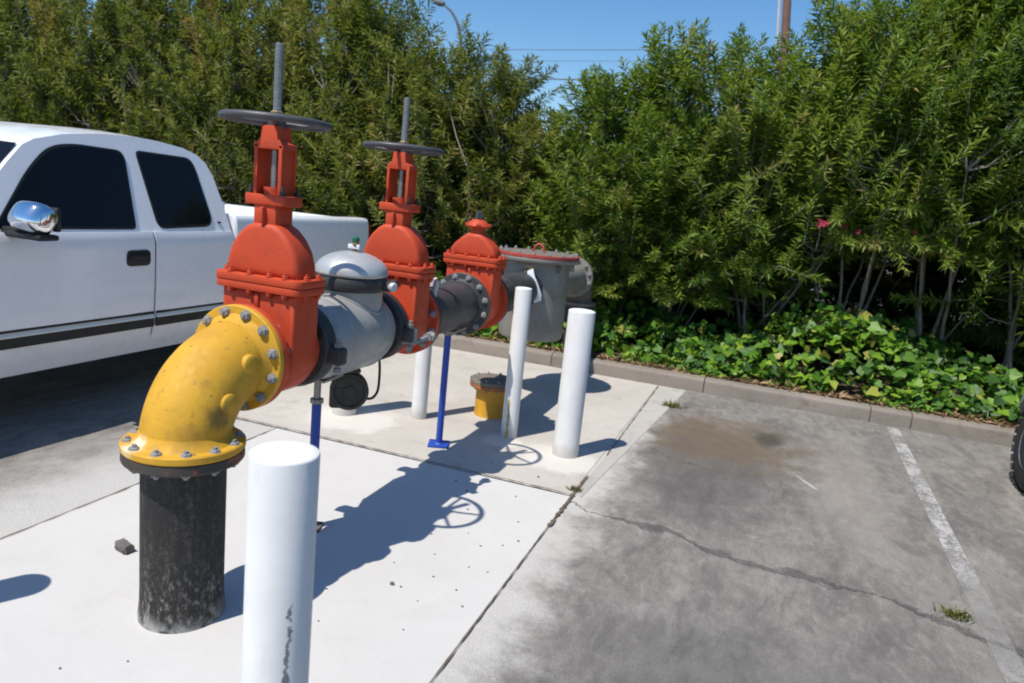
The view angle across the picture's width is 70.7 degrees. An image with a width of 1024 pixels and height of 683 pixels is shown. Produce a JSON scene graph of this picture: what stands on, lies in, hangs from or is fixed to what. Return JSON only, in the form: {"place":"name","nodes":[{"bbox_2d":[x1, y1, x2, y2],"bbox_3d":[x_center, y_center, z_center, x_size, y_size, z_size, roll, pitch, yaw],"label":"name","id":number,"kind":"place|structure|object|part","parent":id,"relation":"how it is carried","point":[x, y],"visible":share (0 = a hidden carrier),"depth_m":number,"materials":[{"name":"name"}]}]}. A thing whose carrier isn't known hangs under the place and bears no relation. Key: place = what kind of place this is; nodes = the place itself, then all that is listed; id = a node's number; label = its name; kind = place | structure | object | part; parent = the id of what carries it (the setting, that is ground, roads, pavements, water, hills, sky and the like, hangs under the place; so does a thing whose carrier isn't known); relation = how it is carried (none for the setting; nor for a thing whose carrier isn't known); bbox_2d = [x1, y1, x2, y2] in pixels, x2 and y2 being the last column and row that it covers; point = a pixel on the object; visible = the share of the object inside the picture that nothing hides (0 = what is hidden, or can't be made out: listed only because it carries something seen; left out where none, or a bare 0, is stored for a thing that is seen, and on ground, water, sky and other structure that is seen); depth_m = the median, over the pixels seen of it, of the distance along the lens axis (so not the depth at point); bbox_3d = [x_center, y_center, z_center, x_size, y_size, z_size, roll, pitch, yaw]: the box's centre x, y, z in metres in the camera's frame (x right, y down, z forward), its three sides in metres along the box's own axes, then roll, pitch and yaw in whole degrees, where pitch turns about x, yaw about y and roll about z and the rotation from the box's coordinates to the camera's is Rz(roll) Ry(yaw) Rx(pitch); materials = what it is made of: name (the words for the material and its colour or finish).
{"place":"outdoors","nodes":[
{"label":"outdoors","id":0,"kind":"place"},
{"bbox_2d":[4,0,981,144],"label":"sky","id":1,"kind":"structure","parent":0,"point":[578,35],"materials":[{"name":"blue"}]},
{"bbox_2d":[0,254,1023,682],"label":"ground","id":2,"kind":"structure","parent":0,"point":[704,538],"depth_m":3.63,"materials":[{"name":"concrete"}]},
{"bbox_2d":[0,121,370,377],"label":"pickup truck","id":3,"kind":"object","parent":2,"relation":"on","point":[113,244],"visible":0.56,"depth_m":4.61,"materials":[{"name":"white paint"}]},
{"bbox_3d":[-2.683,-0.273,4.306,0.097,0.755,1.352,9,11,18],"label":"door","id":4,"kind":"part","parent":3,"relation":"part of","materials":[{"name":"white paint"}]},
{"bbox_3d":[-2.334,-0.430,5.303,0.078,0.755,0.756,9,11,18],"label":"rear door","id":5,"kind":"part","parent":3,"relation":"part of","materials":[{"name":"white paint"}]},
{"bbox_2d":[0,428,569,682],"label":"concrete slab","id":6,"kind":"structure","parent":2,"relation":"on","point":[69,591],"depth_m":2.92,"materials":[{"name":"white concrete"}]},
{"bbox_2d":[115,538,134,554],"bbox_3d":[-1.624,0.858,3.025,0.091,0.043,0.052,16,19,32],"label":"stone","id":7,"kind":"object","parent":6,"relation":"on","point":[123,546],"visible":1,"depth_m":3.01,"materials":[{"name":"grey stone"}]},
{"bbox_2d":[0,427,277,538],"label":"joint dirt","id":8,"kind":"structure","parent":6,"relation":"on","point":[97,499],"depth_m":3.38,"materials":[{"name":"brown soil"}]},
{"bbox_2d":[241,441,320,682],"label":"bollard","id":9,"kind":"object","parent":6,"relation":"on","point":[282,501],"visible":1,"depth_m":1.75,"materials":[{"name":"metal"}]},
{"bbox_2d":[310,374,342,532],"bbox_3d":[-0.910,0.504,3.325,0.228,0.759,0.110,7,11,5],"label":"pipe support","id":10,"kind":"object","parent":6,"relation":"on","point":[317,401],"visible":0.48,"depth_m":3.28,"materials":[{"name":"blue paint"}]},
{"bbox_2d":[119,42,595,633],"bbox_3d":[-0.193,-0.396,5.016,0.698,2.135,5.884,9,11,18],"label":"backflow assembly","id":11,"kind":"object","parent":6,"relation":"on","point":[289,314],"visible":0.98,"depth_m":2.75,"materials":[{"name":"yellow paint"}]},
{"bbox_2d":[239,417,569,493],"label":"joint dirt","id":12,"kind":"structure","parent":2,"relation":"on","point":[412,457],"depth_m":4.39,"materials":[{"name":"brown soil"}]},
{"bbox_2d":[236,346,657,495],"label":"concrete slab","id":13,"kind":"structure","parent":2,"relation":"on","point":[383,420],"depth_m":5.20,"materials":[{"name":"grey concrete"}]},
{"bbox_2d":[332,408,356,415],"bbox_3d":[-1.155,0.064,5.080,0.174,1.031,0.174,9,11,18],"label":"bollard","id":14,"kind":"object","parent":13,"relation":"on","point":[338,412],"visible":0.07,"depth_m":5.09,"materials":[{"name":"metal"}]},
{"bbox_2d":[411,277,437,419],"bbox_3d":[-0.629,0.078,5.141,0.114,1.084,0.114,9,11,18],"label":"bollard","id":15,"kind":"object","parent":13,"relation":"on","point":[421,384],"visible":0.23,"depth_m":5.14,"materials":[{"name":"metal"}]},
{"bbox_2d":[427,327,466,448],"bbox_3d":[-0.438,0.285,4.625,0.227,0.792,0.135,6,11,-1],"label":"pipe support","id":16,"kind":"object","parent":13,"relation":"on","point":[438,442],"visible":0.87,"depth_m":4.62,"materials":[{"name":"blue paint"}]},
{"bbox_2d":[470,371,505,418],"bbox_3d":[-0.151,0.408,5.459,0.350,0.296,0.350,9,11,18],"label":"pipe stub","id":17,"kind":"object","parent":13,"relation":"on","point":[488,386],"visible":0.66,"depth_m":5.36,"materials":[{"name":"yellow paint"}]},
{"bbox_2d":[500,287,531,438],"bbox_3d":[0.025,0.177,4.924,0.115,1.104,0.115,9,11,18],"label":"bollard","id":18,"kind":"object","parent":13,"relation":"on","point":[517,352],"visible":0.9,"depth_m":4.87,"materials":[{"name":"metal"}]},
{"bbox_2d":[552,308,595,458],"bbox_3d":[0.396,0.299,4.682,0.174,1.031,0.174,9,11,18],"label":"bollard","id":19,"kind":"object","parent":13,"relation":"on","point":[574,372],"visible":0.89,"depth_m":4.61,"materials":[{"name":"metal"}]},
{"bbox_2d":[566,485,583,491],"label":"weed tuft","id":20,"kind":"object","parent":13,"relation":"on","point":[572,487],"visible":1,"depth_m":4.16,"materials":[{"name":"green plant"}]},
{"bbox_2d":[434,0,461,63],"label":"street lamp","id":21,"kind":"object","parent":2,"relation":"on","point":[441,3],"visible":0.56,"depth_m":30.95,"materials":[{"name":"grey metal"}]},
{"bbox_2d":[430,497,569,682],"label":"joint dirt","id":22,"kind":"structure","parent":2,"relation":"on","point":[449,657],"depth_m":2.83,"materials":[{"name":"brown soil"}]},
{"bbox_2d":[547,475,587,525],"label":"joint dirt","id":23,"kind":"structure","parent":2,"relation":"on","point":[563,506],"depth_m":3.94,"materials":[{"name":"brown soil"}]},
{"bbox_2d":[574,386,685,497],"bbox_3d":[1.005,0.721,5.514,0.248,0.104,3.116,10,12,19],"label":"concrete strip","id":24,"kind":"object","parent":2,"relation":"on","point":[652,412],"visible":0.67,"depth_m":5.47,"materials":[{"name":"grey concrete"}]},
{"bbox_2d":[607,385,658,454],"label":"joint dirt","id":25,"kind":"structure","parent":2,"relation":"on","point":[631,421],"depth_m":5.64,"materials":[{"name":"brown soil"}]},
{"bbox_2d":[661,399,687,408],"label":"weed tuft","id":26,"kind":"object","parent":2,"relation":"on","point":[671,404],"visible":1,"depth_m":6.23,"materials":[{"name":"green plant"}]},
{"bbox_2d":[432,333,1016,446],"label":"kerb","id":27,"kind":"structure","parent":2,"relation":"on","point":[944,426],"depth_m":6.70,"materials":[{"name":"concrete"}]},
{"bbox_2d":[462,290,1023,427],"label":"planting bed","id":28,"kind":"object","parent":2,"relation":"on","point":[845,387],"depth_m":7.74,"materials":[{"name":"green plant"}]},
{"bbox_2d":[0,0,96,127],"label":"oleander shrub","id":29,"kind":"object","parent":28,"relation":"on","point":[13,8],"visible":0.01,"depth_m":12.25,"materials":[{"name":"green plant"}]},
{"bbox_2d":[0,0,120,129],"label":"oleander shrub","id":30,"kind":"object","parent":28,"relation":"on","point":[31,28],"visible":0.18,"depth_m":11.53,"materials":[{"name":"green plant"}]},
{"bbox_2d":[0,0,160,134],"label":"oleander shrub","id":31,"kind":"object","parent":28,"relation":"on","point":[58,58],"visible":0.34,"depth_m":11.04,"materials":[{"name":"green plant"}]},
{"bbox_2d":[44,91,123,132],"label":"oleander shrub","id":32,"kind":"object","parent":28,"relation":"on","point":[79,114],"depth_m":13.01,"materials":[{"name":"green plant"}]},
{"bbox_2d":[23,0,240,203],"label":"oleander shrub","id":33,"kind":"object","parent":28,"relation":"on","point":[114,18],"visible":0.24,"depth_m":10.74,"materials":[{"name":"green plant"}]},
{"bbox_2d":[117,83,244,205],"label":"oleander shrub","id":34,"kind":"object","parent":28,"relation":"on","point":[219,181],"depth_m":12.26,"materials":[{"name":"green plant"}]},
{"bbox_2d":[92,0,284,203],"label":"oleander shrub","id":35,"kind":"object","parent":28,"relation":"on","point":[181,11],"visible":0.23,"depth_m":10.38,"materials":[{"name":"green plant"}]},
{"bbox_2d":[135,0,342,214],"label":"oleander shrub","id":36,"kind":"object","parent":28,"relation":"on","point":[234,40],"visible":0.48,"depth_m":9.77,"materials":[{"name":"green plant"}]},
{"bbox_2d":[199,72,307,208],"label":"oleander shrub","id":37,"kind":"object","parent":28,"relation":"on","point":[231,168],"visible":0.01,"depth_m":12.04,"materials":[{"name":"green plant"}]},
{"bbox_2d":[238,91,376,227],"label":"oleander shrub","id":38,"kind":"object","parent":28,"relation":"on","point":[296,182],"depth_m":11.58,"materials":[{"name":"green plant"}]},
{"bbox_2d":[222,0,425,232],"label":"oleander shrub","id":39,"kind":"object","parent":28,"relation":"on","point":[290,9],"visible":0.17,"depth_m":9.55,"materials":[{"name":"green plant"}]},
{"bbox_2d":[246,0,475,275],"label":"oleander shrub","id":40,"kind":"object","parent":28,"relation":"on","point":[362,17],"visible":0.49,"depth_m":9.10,"materials":[{"name":"green plant"}]},
{"bbox_2d":[304,85,460,250],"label":"oleander shrub","id":41,"kind":"object","parent":28,"relation":"on","point":[367,139],"depth_m":11.52,"materials":[{"name":"green plant"}]},
{"bbox_2d":[307,12,523,276],"bbox_3d":[-1.172,-2.268,9.352,3.010,3.601,2.987,9,11,15],"label":"oleander shrub","id":42,"kind":"object","parent":28,"relation":"on","point":[420,81],"visible":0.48,"depth_m":8.71,"materials":[{"name":"green plant"}]},
{"bbox_2d":[413,105,527,255],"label":"oleander shrub","id":43,"kind":"object","parent":28,"relation":"on","point":[462,183],"visible":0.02,"depth_m":11.08,"materials":[{"name":"green plant"}]},
{"bbox_2d":[389,41,579,277],"bbox_3d":[-0.476,-2.076,9.401,2.943,3.336,2.696,11,12,24],"label":"oleander shrub","id":44,"kind":"object","parent":28,"relation":"on","point":[515,82],"visible":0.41,"depth_m":8.66,"materials":[{"name":"green plant"}]},
{"bbox_2d":[419,111,616,280],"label":"oleander shrub","id":45,"kind":"object","parent":28,"relation":"on","point":[544,148],"visible":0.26,"depth_m":8.57,"materials":[{"name":"green plant"}]},
{"bbox_2d":[431,179,618,308],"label":"oleander shrub","id":46,"kind":"object","parent":28,"relation":"on","point":[527,238],"depth_m":10.09,"materials":[{"name":"green plant"}]},
{"bbox_2d":[521,217,693,317],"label":"oleander shrub","id":47,"kind":"object","parent":28,"relation":"on","point":[674,307],"visible":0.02,"depth_m":10.05,"materials":[{"name":"green plant"}]},
{"bbox_2d":[493,57,754,331],"bbox_3d":[1.474,-1.570,8.328,2.912,3.136,2.941,-1,13,-33],"label":"oleander shrub","id":48,"kind":"object","parent":28,"relation":"on","point":[590,217],"visible":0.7,"depth_m":7.62,"materials":[{"name":"green plant"}]},
{"bbox_2d":[564,17,842,341],"bbox_3d":[2.023,-1.662,8.103,2.873,3.521,2.873,4,11,-11],"label":"oleander shrub","id":49,"kind":"object","parent":28,"relation":"on","point":[681,130],"visible":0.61,"depth_m":7.39,"materials":[{"name":"green plant"}]},
{"bbox_2d":[616,137,816,327],"bbox_3d":[2.758,-1.668,10.720,3.363,3.227,3.351,3,11,-15],"label":"oleander shrub","id":50,"kind":"object","parent":28,"relation":"on","point":[698,313],"visible":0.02,"depth_m":9.97,"materials":[{"name":"green plant"}]},
{"bbox_2d":[435,251,1023,424],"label":"ivy ground cover","id":51,"kind":"object","parent":28,"relation":"on","point":[936,353],"visible":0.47,"depth_m":7.14,"materials":[{"name":"green plant"}]},
{"bbox_2d":[465,331,1018,427],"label":"dead leaves","id":52,"kind":"object","parent":28,"relation":"on","point":[762,382],"visible":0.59,"depth_m":6.84,"materials":[{"name":"brown plant"}]},
{"bbox_2d":[641,21,909,350],"bbox_3d":[2.715,-1.571,7.861,2.941,3.575,2.912,10,12,23],"label":"oleander shrub","id":53,"kind":"object","parent":28,"relation":"on","point":[792,82],"visible":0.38,"depth_m":7.12,"materials":[{"name":"green plant"}]},
{"bbox_2d":[839,223,860,254],"bbox_3d":[3.296,-0.994,7.068,0.196,0.308,0.088,10,12,23],"label":"blossom spray","id":54,"kind":"object","parent":53,"relation":"attached to","point":[857,230],"visible":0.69,"depth_m":7.04,"materials":[{"name":"pink plant"}]},
{"bbox_2d":[676,154,898,342],"bbox_3d":[3.922,-1.487,10.094,3.387,3.467,3.412,1,12,-23],"label":"oleander shrub","id":55,"kind":"object","parent":28,"relation":"on","point":[853,303],"visible":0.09,"depth_m":9.39,"materials":[{"name":"green plant"}]},
{"bbox_2d":[760,161,1006,350],"bbox_3d":[5.243,-1.249,9.848,3.351,3.236,3.363,-2,13,-35],"label":"oleander shrub","id":56,"kind":"object","parent":28,"relation":"on","point":[888,306],"visible":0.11,"depth_m":8.94,"materials":[{"name":"green plant"}]},
{"bbox_2d":[747,0,1023,366],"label":"oleander shrub","id":57,"kind":"object","parent":28,"relation":"on","point":[925,87],"visible":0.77,"depth_m":6.67,"materials":[{"name":"green plant"}]},
{"bbox_2d":[815,218,829,249],"bbox_3d":[2.951,-1.020,6.877,0.139,0.301,0.083,14,14,38],"label":"blossom spray","id":58,"kind":"object","parent":57,"relation":"attached to","point":[823,223],"visible":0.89,"depth_m":6.89,"materials":[{"name":"pink plant"}]},
{"bbox_2d":[822,0,1023,378],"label":"oleander shrub","id":59,"kind":"object","parent":28,"relation":"on","point":[1000,14],"visible":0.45,"depth_m":6.58,"materials":[{"name":"green plant"}]},
{"bbox_2d":[905,230,918,258],"bbox_3d":[3.779,-0.928,6.874,0.128,0.289,0.049,9,11,18],"label":"blossom spray","id":60,"kind":"object","parent":59,"relation":"attached to","point":[914,232],"visible":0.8,"depth_m":6.84,"materials":[{"name":"pink plant"}]},
{"bbox_2d":[870,171,1023,375],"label":"oleander shrub","id":61,"kind":"object","parent":28,"relation":"on","point":[973,348],"visible":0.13,"depth_m":8.64,"materials":[{"name":"green plant"}]},
{"bbox_2d":[889,0,1023,376],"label":"oleander shrub","id":62,"kind":"object","parent":28,"relation":"on","point":[1013,312],"visible":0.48,"depth_m":7.16,"materials":[{"name":"green plant"}]},
{"bbox_2d":[959,232,1023,362],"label":"oleander shrub","id":63,"kind":"object","parent":28,"relation":"on","point":[995,311],"depth_m":9.22,"materials":[{"name":"green plant"}]},
{"bbox_2d":[986,167,1023,308],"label":"oleander shrub","id":64,"kind":"object","parent":28,"relation":"on","point":[1015,289],"visible":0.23,"depth_m":6.94,"materials":[{"name":"green plant"}]},
{"bbox_2d":[774,0,780,74],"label":"metal post","id":65,"kind":"object","parent":2,"relation":"on","point":[778,17],"visible":0.24,"depth_m":22.13,"materials":[{"name":"grey metal"}]},
{"bbox_2d":[774,0,790,236],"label":"utility pole","id":66,"kind":"object","parent":2,"relation":"on","point":[786,13],"visible":0.1,"depth_m":22.19,"materials":[{"name":"brown wood"}]},
{"bbox_2d":[447,48,779,49],"bbox_3d":[-3.961,-11.021,26.679,26.401,0.348,0.020,10,11,19],"label":"utility wire","id":67,"kind":"object","parent":66,"relation":"attached to","point":[548,49],"visible":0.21,"depth_m":25.13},
{"bbox_2d":[465,77,762,81],"bbox_3d":[-4.059,-10.063,26.864,26.402,0.350,0.044,10,11,19],"label":"utility wire","id":68,"kind":"object","parent":66,"relation":"attached to","point":[562,79],"visible":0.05,"depth_m":24.95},
{"bbox_2d":[797,476,817,489],"bbox_3d":[1.913,0.917,4.705,0.034,0.001,0.252,4,11,-10],"label":"paint mark","id":69,"kind":"object","parent":2,"relation":"on","point":[807,483],"visible":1,"depth_m":4.68,"materials":[{"name":"white paint"}]},
{"bbox_2d":[933,602,975,622],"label":"weed tuft","id":70,"kind":"object","parent":2,"relation":"on","point":[955,613],"visible":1,"depth_m":3.18,"materials":[{"name":"green plant"}]},
{"bbox_2d":[887,427,1023,682],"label":"parking line","id":71,"kind":"object","parent":2,"relation":"on","point":[939,525],"visible":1,"depth_m":4.24,"materials":[{"name":"paint"}]},
{"bbox_2d":[1010,392,1023,495],"bbox_3d":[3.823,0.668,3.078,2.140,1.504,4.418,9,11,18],"label":"tire","id":72,"kind":"object","parent":2,"relation":"on","point":[1017,459],"visible":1,"depth_m":5.07,"materials":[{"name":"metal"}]}
]}

